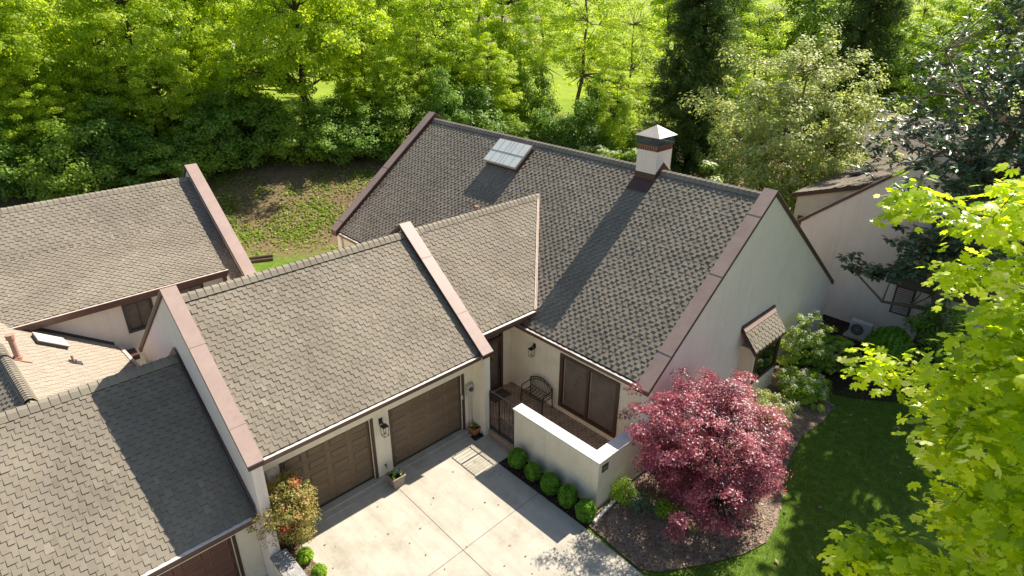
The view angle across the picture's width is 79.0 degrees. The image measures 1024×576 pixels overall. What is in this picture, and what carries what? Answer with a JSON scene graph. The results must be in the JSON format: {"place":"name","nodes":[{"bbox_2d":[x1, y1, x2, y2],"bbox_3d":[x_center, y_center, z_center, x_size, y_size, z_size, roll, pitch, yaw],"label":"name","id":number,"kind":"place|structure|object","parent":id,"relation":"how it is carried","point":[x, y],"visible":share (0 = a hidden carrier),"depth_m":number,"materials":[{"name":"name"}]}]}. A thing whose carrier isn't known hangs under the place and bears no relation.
{"place":"outdoors","nodes":[
{"label":"outdoors","id":0,"kind":"place"},
{"bbox_2d":[298,437,643,575],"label":"driveway","id":1,"kind":"structure","parent":0,"point":[534,530],"depth_m":17.03,"materials":[{"name":"beige concrete"}]},
{"bbox_2d":[295,428,471,536],"bbox_3d":[-3.727,5.728,18.914,6.300,0.096,0.440,-22,33,-39],"label":"garage apron","id":2,"kind":"object","parent":1,"relation":"on","point":[352,497],"visible":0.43,"depth_m":18.71,"materials":[{"name":"concrete"}]},
{"bbox_2d":[385,467,405,489],"bbox_3d":[-3.465,5.674,18.552,0.448,0.516,0.448,-22,33,-39],"label":"stone planter","id":3,"kind":"object","parent":1,"relation":"on","point":[396,476],"visible":1,"depth_m":18.48,"materials":[{"name":"stone"}]},
{"bbox_2d":[473,435,509,461],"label":"entry paving","id":4,"kind":"structure","parent":0,"point":[492,448],"depth_m":20.15,"materials":[{"name":"concrete"}]},
{"bbox_2d":[0,0,1023,575],"bbox_3d":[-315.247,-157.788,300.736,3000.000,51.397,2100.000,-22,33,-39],"label":"ground","id":5,"kind":"structure","parent":0,"point":[288,172],"depth_m":21.64,"materials":[{"name":"green plant"}]},
{"bbox_2d":[0,115,66,201],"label":"evergreen bush","id":6,"kind":"object","parent":5,"relation":"on","point":[7,171],"visible":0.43,"depth_m":35.40,"materials":[{"name":"green plant"}]},
{"bbox_2d":[0,45,95,172],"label":"deciduous tree","id":7,"kind":"object","parent":5,"relation":"on","point":[11,96],"visible":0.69,"depth_m":35.59,"materials":[{"name":"green plant"}]},
{"bbox_2d":[0,0,100,122],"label":"deciduous tree","id":8,"kind":"object","parent":5,"relation":"on","point":[19,37],"visible":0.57,"depth_m":36.61,"materials":[{"name":"green plant"}]},
{"bbox_2d":[10,115,120,201],"bbox_3d":[-26.074,-7.291,36.176,6.661,5.466,5.734,2,26,4],"label":"evergreen bush","id":9,"kind":"object","parent":5,"relation":"on","point":[68,182],"visible":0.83,"depth_m":34.98,"materials":[{"name":"green plant"}]},
{"bbox_2d":[0,0,135,96],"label":"deciduous tree","id":10,"kind":"object","parent":5,"relation":"on","point":[71,21],"visible":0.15,"depth_m":43.11,"materials":[{"name":"green plant"}]},
{"bbox_2d":[34,56,128,158],"bbox_3d":[-28.041,-11.416,40.347,5.451,7.313,6.418,-19,31,-34],"label":"evergreen bush","id":11,"kind":"object","parent":5,"relation":"on","point":[67,70],"visible":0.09,"depth_m":38.71,"materials":[{"name":"green plant"}]},
{"bbox_2d":[59,94,158,190],"bbox_3d":[-24.956,-9.026,38.161,4.568,5.626,5.868,11,27,21],"label":"evergreen bush","id":12,"kind":"object","parent":5,"relation":"on","point":[111,153],"visible":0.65,"depth_m":37.03,"materials":[{"name":"green plant"}]},
{"bbox_2d":[61,2,158,139],"bbox_3d":[-25.693,-12.525,39.486,5.118,10.275,4.834,-16,30,-30],"label":"deciduous tree","id":13,"kind":"object","parent":5,"relation":"on","point":[101,79],"visible":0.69,"depth_m":38.45,"materials":[{"name":"green plant"}]},
{"bbox_2d":[50,0,213,160],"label":"deciduous tree","id":14,"kind":"object","parent":5,"relation":"on","point":[99,15],"visible":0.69,"depth_m":38.24,"materials":[{"name":"green plant"}]},
{"bbox_2d":[0,163,266,575],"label":"neighbour townhouse","id":15,"kind":"structure","parent":5,"relation":"on","point":[115,460],"depth_m":16.04,"materials":[{"name":"beige"}]},
{"bbox_2d":[121,298,152,333],"bbox_3d":[-13.129,0.948,21.908,0.945,1.109,0.140,-22,33,-39],"label":"window","id":16,"kind":"structure","parent":15,"relation":"in","point":[137,314],"depth_m":21.89,"materials":[{"name":"brown glass"}]},
{"bbox_2d":[160,535,244,575],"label":"garage door","id":17,"kind":"structure","parent":15,"relation":"in","point":[222,559],"depth_m":15.81,"materials":[{"name":"brown wood"}]},
{"bbox_2d":[98,125,197,187],"bbox_3d":[-22.305,-7.895,38.156,6.134,4.057,5.214,-12,28,-24],"label":"evergreen bush","id":18,"kind":"object","parent":5,"relation":"on","point":[149,174],"visible":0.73,"depth_m":37.32,"materials":[{"name":"green plant"}]},
{"bbox_2d":[118,10,195,140],"bbox_3d":[-22.826,-12.536,39.995,4.945,9.941,4.680,-11,28,-22],"label":"deciduous tree","id":19,"kind":"object","parent":5,"relation":"on","point":[164,79],"visible":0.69,"depth_m":39.48,"materials":[{"name":"green plant"}]},
{"bbox_2d":[102,0,265,92],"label":"deciduous tree","id":20,"kind":"object","parent":5,"relation":"on","point":[202,31],"visible":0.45,"depth_m":43.95,"materials":[{"name":"green plant"}]},
{"bbox_2d":[141,129,242,179],"bbox_3d":[-20.767,-8.560,40.007,6.651,3.346,5.734,-14,29,-28],"label":"evergreen bush","id":21,"kind":"object","parent":5,"relation":"on","point":[209,164],"visible":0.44,"depth_m":39.15,"materials":[{"name":"green plant"}]},
{"bbox_2d":[158,62,235,140],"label":"evergreen bush","id":22,"kind":"object","parent":5,"relation":"on","point":[173,122],"visible":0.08,"depth_m":43.16,"materials":[{"name":"green plant"}]},
{"bbox_2d":[172,89,250,171],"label":"evergreen bush","id":23,"kind":"object","parent":5,"relation":"on","point":[208,128],"visible":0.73,"depth_m":40.02,"materials":[{"name":"green plant"}]},
{"bbox_2d":[190,32,272,127],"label":"deciduous tree","id":24,"kind":"object","parent":5,"relation":"on","point":[218,86],"visible":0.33,"depth_m":41.93,"materials":[{"name":"green plant"}]},
{"bbox_2d":[182,0,287,62],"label":"deciduous tree","id":25,"kind":"object","parent":5,"relation":"on","point":[224,19],"visible":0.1,"depth_m":51.33,"materials":[{"name":"green plant"}]},
{"bbox_2d":[96,151,393,253],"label":"bank leaf litter","id":26,"kind":"object","parent":5,"relation":"on","point":[292,197],"visible":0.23,"depth_m":40.18,"materials":[{"name":"brown plant"}]},
{"bbox_2d":[199,72,296,168],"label":"evergreen bush","id":27,"kind":"object","parent":5,"relation":"on","point":[251,114],"visible":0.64,"depth_m":41.10,"materials":[{"name":"green plant"}]},
{"bbox_2d":[123,150,391,256],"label":"bank weeds","id":28,"kind":"object","parent":5,"relation":"on","point":[292,230],"visible":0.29,"depth_m":38.99,"materials":[{"name":"green plant"}]},
{"bbox_2d":[270,548,306,575],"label":"retaining wall","id":29,"kind":"structure","parent":5,"relation":"on","point":[284,563],"depth_m":15.72,"materials":[{"name":"paint"}]},
{"bbox_2d":[246,96,334,165],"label":"evergreen bush","id":30,"kind":"object","parent":5,"relation":"on","point":[286,147],"visible":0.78,"depth_m":41.99,"materials":[{"name":"green plant"}]},
{"bbox_2d":[280,541,314,575],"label":"side bed","id":31,"kind":"object","parent":5,"relation":"on","point":[295,556],"depth_m":16.23,"materials":[{"name":"brown soil"}]},
{"bbox_2d":[244,466,321,551],"bbox_3d":[-5.804,5.831,16.043,1.999,2.344,1.810,13,28,24],"label":"nandina shrub","id":32,"kind":"object","parent":31,"relation":"on","point":[292,498],"visible":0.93,"depth_m":15.65,"materials":[{"name":"green plant"}]},
{"bbox_2d":[208,0,394,155],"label":"deciduous tree","id":33,"kind":"object","parent":5,"relation":"on","point":[319,42],"visible":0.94,"depth_m":40.01,"materials":[{"name":"green plant"}]},
{"bbox_2d":[298,105,369,165],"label":"evergreen bush","id":34,"kind":"object","parent":5,"relation":"on","point":[332,146],"visible":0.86,"depth_m":42.34,"materials":[{"name":"green plant"}]},
{"bbox_2d":[301,85,377,140],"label":"evergreen bush","id":35,"kind":"object","parent":5,"relation":"on","point":[338,103],"visible":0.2,"depth_m":47.01,"materials":[{"name":"green plant"}]},
{"bbox_2d":[332,3,397,134],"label":"deciduous tree","id":36,"kind":"object","parent":5,"relation":"on","point":[363,95],"visible":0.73,"depth_m":44.81,"materials":[{"name":"green plant"}]},
{"bbox_2d":[335,102,406,160],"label":"evergreen bush","id":37,"kind":"object","parent":5,"relation":"on","point":[363,148],"visible":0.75,"depth_m":43.19,"materials":[{"name":"green plant"}]},
{"bbox_2d":[324,0,418,101],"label":"deciduous tree","id":38,"kind":"object","parent":5,"relation":"on","point":[364,10],"visible":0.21,"depth_m":50.87,"materials":[{"name":"green plant"}]},
{"bbox_2d":[368,75,412,123],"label":"evergreen bush","id":39,"kind":"object","parent":5,"relation":"on","point":[378,102],"visible":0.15,"depth_m":48.24,"materials":[{"name":"green plant"}]},
{"bbox_2d":[369,90,442,151],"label":"evergreen bush","id":40,"kind":"object","parent":5,"relation":"on","point":[399,129],"visible":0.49,"depth_m":43.85,"materials":[{"name":"green plant"}]},
{"bbox_2d":[387,7,446,113],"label":"deciduous tree","id":41,"kind":"object","parent":5,"relation":"on","point":[411,50],"visible":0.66,"depth_m":45.56,"materials":[{"name":"green plant"}]},
{"bbox_2d":[381,0,482,98],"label":"deciduous tree","id":42,"kind":"object","parent":5,"relation":"on","point":[449,43],"visible":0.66,"depth_m":46.91,"materials":[{"name":"green plant"}]},
{"bbox_2d":[406,65,480,128],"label":"evergreen bush","id":43,"kind":"object","parent":5,"relation":"on","point":[434,101],"visible":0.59,"depth_m":44.57,"materials":[{"name":"green plant"}]},
{"bbox_2d":[438,47,496,119],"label":"evergreen bush","id":44,"kind":"object","parent":5,"relation":"on","point":[456,82],"visible":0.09,"depth_m":49.49,"materials":[{"name":"green plant"}]},
{"bbox_2d":[440,82,507,132],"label":"evergreen bush","id":45,"kind":"object","parent":5,"relation":"on","point":[482,121],"visible":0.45,"depth_m":45.10,"materials":[{"name":"green plant"}]},
{"bbox_2d":[438,0,524,66],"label":"deciduous tree","id":46,"kind":"object","parent":5,"relation":"on","point":[473,21],"visible":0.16,"depth_m":66.64,"materials":[{"name":"green plant"}]},
{"bbox_2d":[139,111,833,575],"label":"townhouse","id":47,"kind":"structure","parent":5,"relation":"on","point":[587,287],"depth_m":19.90,"materials":[{"name":"paint"}]},
{"bbox_2d":[279,418,378,508],"bbox_3d":[-5.096,5.109,17.490,2.800,2.196,0.220,-22,33,-39],"label":"garage door","id":48,"kind":"structure","parent":47,"relation":"in","point":[336,465],"depth_m":17.69,"materials":[{"name":"paint"}]},
{"bbox_2d":[388,373,465,468],"bbox_3d":[-2.660,4.124,19.586,2.860,2.196,0.220,-22,33,-39],"label":"garage door","id":49,"kind":"structure","parent":47,"relation":"in","point":[428,417],"depth_m":19.63,"materials":[{"name":"paint"}]},
{"bbox_2d":[486,332,502,392],"bbox_3d":[-0.771,2.632,21.938,1.130,2.440,0.212,-22,33,-39],"label":"front door","id":50,"kind":"structure","parent":47,"relation":"in","point":[496,342],"depth_m":22.18,"materials":[{"name":"brown wood"}]},
{"bbox_2d":[489,390,515,443],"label":"iron gate","id":51,"kind":"structure","parent":47,"relation":"attached to","point":[498,424],"depth_m":20.03,"materials":[{"name":"black metal"}]},
{"bbox_2d":[558,353,620,437],"bbox_3d":[2.486,3.454,20.183,0.165,2.085,2.446,-22,33,-39],"label":"patio door","id":52,"kind":"structure","parent":47,"relation":"in","point":[586,393],"depth_m":20.19,"materials":[{"name":"brown glass"}]},
{"bbox_2d":[734,337,781,400],"bbox_3d":[8.931,2.836,22.616,2.020,2.280,0.558,-22,33,-39],"label":"bay window","id":53,"kind":"structure","parent":47,"relation":"in","point":[761,366],"depth_m":22.21,"materials":[{"name":"paint"}]},
{"bbox_2d":[450,32,524,127],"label":"deciduous tree","id":54,"kind":"object","parent":5,"relation":"on","point":[485,75],"visible":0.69,"depth_m":47.00,"materials":[{"name":"green plant"}]},
{"bbox_2d":[448,0,553,121],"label":"deciduous tree","id":55,"kind":"object","parent":5,"relation":"on","point":[503,34],"visible":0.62,"depth_m":51.06,"materials":[{"name":"green plant"}]},
{"bbox_2d":[490,112,544,141],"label":"evergreen bush","id":56,"kind":"object","parent":5,"relation":"on","point":[511,122],"visible":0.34,"depth_m":46.51,"materials":[{"name":"green plant"}]},
{"bbox_2d":[495,56,563,129],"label":"evergreen bush","id":57,"kind":"object","parent":5,"relation":"on","point":[531,102],"visible":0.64,"depth_m":51.03,"materials":[{"name":"green plant"}]},
{"bbox_2d":[469,431,598,527],"bbox_3d":[0.400,5.708,19.224,0.700,0.120,5.490,-22,33,-39],"label":"hedge bed","id":58,"kind":"object","parent":5,"relation":"on","point":[477,436],"visible":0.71,"depth_m":18.67,"materials":[{"name":"brown soil"}]},
{"bbox_2d":[507,447,527,468],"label":"boxwood shrub","id":59,"kind":"object","parent":58,"relation":"on","point":[517,457],"visible":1,"depth_m":19.10,"materials":[{"name":"green plant"}]},
{"bbox_2d":[501,458,598,525],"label":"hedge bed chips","id":60,"kind":"object","parent":58,"relation":"on","point":[548,497],"visible":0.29,"depth_m":18.50,"materials":[{"name":"brown wood"}]},
{"bbox_2d":[540,471,560,495],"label":"boxwood shrub","id":61,"kind":"object","parent":58,"relation":"on","point":[550,482],"visible":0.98,"depth_m":18.13,"materials":[{"name":"green plant"}]},
{"bbox_2d":[557,483,577,508],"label":"boxwood shrub","id":62,"kind":"object","parent":58,"relation":"on","point":[568,499],"visible":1,"depth_m":17.66,"materials":[{"name":"green plant"}]},
{"bbox_2d":[574,498,596,522],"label":"boxwood shrub","id":63,"kind":"object","parent":58,"relation":"on","point":[585,510],"visible":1,"depth_m":17.19,"materials":[{"name":"green plant"}]},
{"bbox_2d":[493,0,584,96],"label":"deciduous tree","id":64,"kind":"object","parent":5,"relation":"on","point":[543,57],"visible":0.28,"depth_m":63.32,"materials":[{"name":"green plant"}]},
{"bbox_2d":[490,381,609,449],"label":"porch floor","id":65,"kind":"structure","parent":5,"relation":"on","point":[580,431],"depth_m":21.15,"materials":[{"name":"brick"}]},
{"bbox_2d":[520,376,552,413],"bbox_3d":[0.852,3.621,21.534,0.558,1.014,1.073,-22,33,-39],"label":"garden bench","id":66,"kind":"object","parent":65,"relation":"on","point":[541,393],"visible":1,"depth_m":21.55,"materials":[{"name":"metal"}]},
{"bbox_2d":[516,108,583,145],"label":"evergreen bush","id":67,"kind":"object","parent":5,"relation":"on","point":[541,134],"visible":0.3,"depth_m":46.62,"materials":[{"name":"green plant"}]},
{"bbox_2d":[536,96,618,154],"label":"evergreen bush","id":68,"kind":"object","parent":5,"relation":"on","point":[591,133],"visible":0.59,"depth_m":46.12,"materials":[{"name":"green plant"}]},
{"bbox_2d":[513,403,650,508],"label":"courtyard wall","id":69,"kind":"structure","parent":5,"relation":"on","point":[584,469],"depth_m":18.12,"materials":[{"name":"paint"}]},
{"bbox_2d":[528,0,642,115],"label":"deciduous tree","id":70,"kind":"object","parent":5,"relation":"on","point":[582,45],"visible":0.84,"depth_m":55.23,"materials":[{"name":"green plant"}]},
{"bbox_2d":[570,72,632,152],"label":"evergreen bush","id":71,"kind":"object","parent":5,"relation":"on","point":[595,91],"visible":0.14,"depth_m":50.16,"materials":[{"name":"green plant"}]},
{"bbox_2d":[587,59,643,152],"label":"deciduous tree","id":72,"kind":"object","parent":5,"relation":"on","point":[611,128],"visible":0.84,"depth_m":46.59,"materials":[{"name":"green plant"}]},
{"bbox_2d":[578,145,670,169],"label":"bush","id":73,"kind":"object","parent":5,"relation":"on","point":[602,152],"visible":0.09,"depth_m":34.41,"materials":[{"name":"green plant"}]},
{"bbox_2d":[582,0,671,138],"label":"deciduous tree","id":74,"kind":"object","parent":5,"relation":"on","point":[631,49],"visible":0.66,"depth_m":51.47,"materials":[{"name":"green plant"}]},
{"bbox_2d":[610,120,684,173],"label":"evergreen bush","id":75,"kind":"object","parent":5,"relation":"on","point":[630,143],"visible":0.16,"depth_m":44.91,"materials":[{"name":"green plant"}]},
{"bbox_2d":[630,0,704,78],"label":"deciduous tree","id":76,"kind":"object","parent":5,"relation":"on","point":[658,13],"visible":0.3,"depth_m":74.89,"materials":[{"name":"green plant"}]},
{"bbox_2d":[629,0,754,180],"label":"conifer tree","id":77,"kind":"object","parent":5,"relation":"on","point":[700,44],"visible":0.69,"depth_m":41.87,"materials":[{"name":"green plant"}]},
{"bbox_2d":[588,365,832,571],"bbox_3d":[7.503,5.437,19.772,11.920,0.001,3.930,-22,33,-39],"label":"mulch bed","id":78,"kind":"object","parent":5,"relation":"on","point":[689,543],"visible":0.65,"depth_m":17.25,"materials":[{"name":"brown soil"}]},
{"bbox_2d":[609,477,639,504],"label":"bedding plant","id":79,"kind":"object","parent":78,"relation":"on","point":[620,495],"visible":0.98,"depth_m":17.77,"materials":[{"name":"green plant"}]},
{"bbox_2d":[621,483,662,515],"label":"strap leaf plant","id":80,"kind":"object","parent":78,"relation":"on","point":[638,502],"visible":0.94,"depth_m":17.72,"materials":[{"name":"green plant"}]},
{"bbox_2d":[616,366,792,542],"bbox_3d":[5.324,4.367,17.414,5.858,4.276,4.572,-22,33,-39],"label":"japanese maple","id":81,"kind":"object","parent":78,"relation":"on","point":[750,467],"visible":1,"depth_m":16.40,"materials":[{"name":"red plant"}]},
{"bbox_2d":[749,388,802,427],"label":"abelia shrub","id":82,"kind":"object","parent":78,"relation":"on","point":[768,397],"visible":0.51,"depth_m":21.35,"materials":[{"name":"green plant"}]},
{"bbox_2d":[774,367,832,403],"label":"abelia shrub","id":83,"kind":"object","parent":78,"relation":"on","point":[792,385],"visible":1,"depth_m":22.41,"materials":[{"name":"green plant"}]},
{"bbox_2d":[707,0,770,61],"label":"deciduous tree","id":84,"kind":"object","parent":5,"relation":"on","point":[743,7],"visible":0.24,"depth_m":88.72,"materials":[{"name":"green plant"}]},
{"bbox_2d":[722,0,796,137],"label":"deciduous tree","id":85,"kind":"object","parent":5,"relation":"on","point":[753,39],"visible":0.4,"depth_m":51.70,"materials":[{"name":"green plant"}]},
{"bbox_2d":[732,0,805,115],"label":"deciduous tree","id":86,"kind":"object","parent":5,"relation":"on","point":[775,19],"visible":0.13,"depth_m":65.21,"materials":[{"name":"green plant"}]},
{"bbox_2d":[677,19,912,214],"bbox_3d":[15.765,-8.461,35.177,11.707,12.515,9.958,17,30,31],"label":"broadleaf tree","id":87,"kind":"object","parent":5,"relation":"on","point":[759,171],"visible":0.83,"depth_m":33.34,"materials":[{"name":"green plant"}]},
{"bbox_2d":[750,0,856,120],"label":"deciduous tree","id":88,"kind":"object","parent":5,"relation":"on","point":[813,21],"visible":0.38,"depth_m":64.80,"materials":[{"name":"green plant"}]},
{"bbox_2d":[645,371,975,575],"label":"lawn grass","id":89,"kind":"structure","parent":5,"relation":"on","point":[858,477],"depth_m":18.96,"materials":[{"name":"green plant"}]},
{"bbox_2d":[795,0,921,164],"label":"conifer tree","id":90,"kind":"object","parent":5,"relation":"on","point":[865,28],"visible":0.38,"depth_m":45.17,"materials":[{"name":"green plant"}]},
{"bbox_2d":[837,111,977,167],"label":"house","id":91,"kind":"structure","parent":5,"relation":"on","point":[899,149],"depth_m":38.77,"materials":[{"name":"paint"}]},
{"bbox_2d":[797,115,1023,362],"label":"townhouse","id":92,"kind":"structure","parent":5,"relation":"on","point":[832,230],"depth_m":26.50,"materials":[{"name":"beige paint"}]},
{"bbox_2d":[791,149,942,224],"bbox_3d":[18.974,-4.226,33.444,10.780,5.811,3.730,-22,33,-39],"label":"roof","id":93,"kind":"object","parent":92,"relation":"attached to","point":[818,195],"visible":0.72,"depth_m":30.41,"materials":[{"name":"paint"}]},
{"bbox_2d":[889,285,916,316],"bbox_3d":[16.394,0.556,26.076,0.090,1.260,0.750,-22,33,-39],"label":"window","id":94,"kind":"structure","parent":92,"relation":"in","point":[902,294],"depth_m":26.05,"materials":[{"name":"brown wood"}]},
{"bbox_2d":[865,0,972,108],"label":"deciduous tree","id":95,"kind":"object","parent":5,"relation":"on","point":[928,10],"visible":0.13,"depth_m":55.71,"materials":[{"name":"green plant"}]},
{"bbox_2d":[816,162,1023,575],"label":"maple tree","id":96,"kind":"object","parent":5,"relation":"on","point":[990,528],"visible":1,"depth_m":5.37,"materials":[{"name":"green plant"}]},
{"bbox_2d":[884,301,971,377],"bbox_3d":[16.240,1.899,23.866,2.963,3.133,2.832,-8,27,-17],"label":"broadleaf shrub","id":97,"kind":"object","parent":5,"relation":"on","point":[925,335],"visible":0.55,"depth_m":23.49,"materials":[{"name":"green plant"}]},
{"bbox_2d":[834,0,1023,361],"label":"magnolia tree","id":98,"kind":"object","parent":5,"relation":"on","point":[977,167],"visible":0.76,"depth_m":23.50,"materials":[{"name":"green plant"}]},
{"bbox_2d":[860,0,1010,126],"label":"deciduous tree","id":99,"kind":"object","parent":5,"relation":"on","point":[932,101],"visible":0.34,"depth_m":43.62,"materials":[{"name":"green plant"}]},
{"bbox_2d":[902,0,1023,120],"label":"deciduous tree","id":100,"kind":"object","parent":5,"relation":"on","point":[952,13],"visible":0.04,"depth_m":60.38,"materials":[{"name":"green plant"}]},
{"bbox_2d":[933,0,1023,123],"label":"deciduous tree","id":101,"kind":"object","parent":5,"relation":"on","point":[964,12],"visible":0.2,"depth_m":54.26,"materials":[{"name":"green plant"}]},
{"bbox_2d":[776,314,950,402],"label":"dark mulch path","id":102,"kind":"structure","parent":0,"point":[839,384],"depth_m":23.76,"materials":[{"name":"black soil"}]},
{"bbox_2d":[776,309,837,376],"bbox_3d":[11.148,2.098,23.799,2.294,2.651,2.235,1,26,1],"label":"pieris shrub","id":103,"kind":"object","parent":102,"relation":"on","point":[795,348],"visible":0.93,"depth_m":23.31,"materials":[{"name":"green plant"}]},
{"bbox_2d":[804,327,862,374],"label":"leafy shrub","id":104,"kind":"object","parent":102,"relation":"on","point":[840,343],"visible":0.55,"depth_m":23.86,"materials":[{"name":"green plant"}]},
{"bbox_2d":[842,318,874,342],"bbox_3d":[14.938,1.804,26.599,0.600,0.780,1.150,-22,33,-39],"label":"air conditioner","id":105,"kind":"object","parent":102,"relation":"on","point":[859,330],"visible":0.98,"depth_m":26.49,"materials":[{"name":"paint"}]},
{"bbox_2d":[863,325,918,369],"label":"round shrub","id":106,"kind":"object","parent":102,"relation":"on","point":[894,335],"visible":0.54,"depth_m":23.94,"materials":[{"name":"green plant"}]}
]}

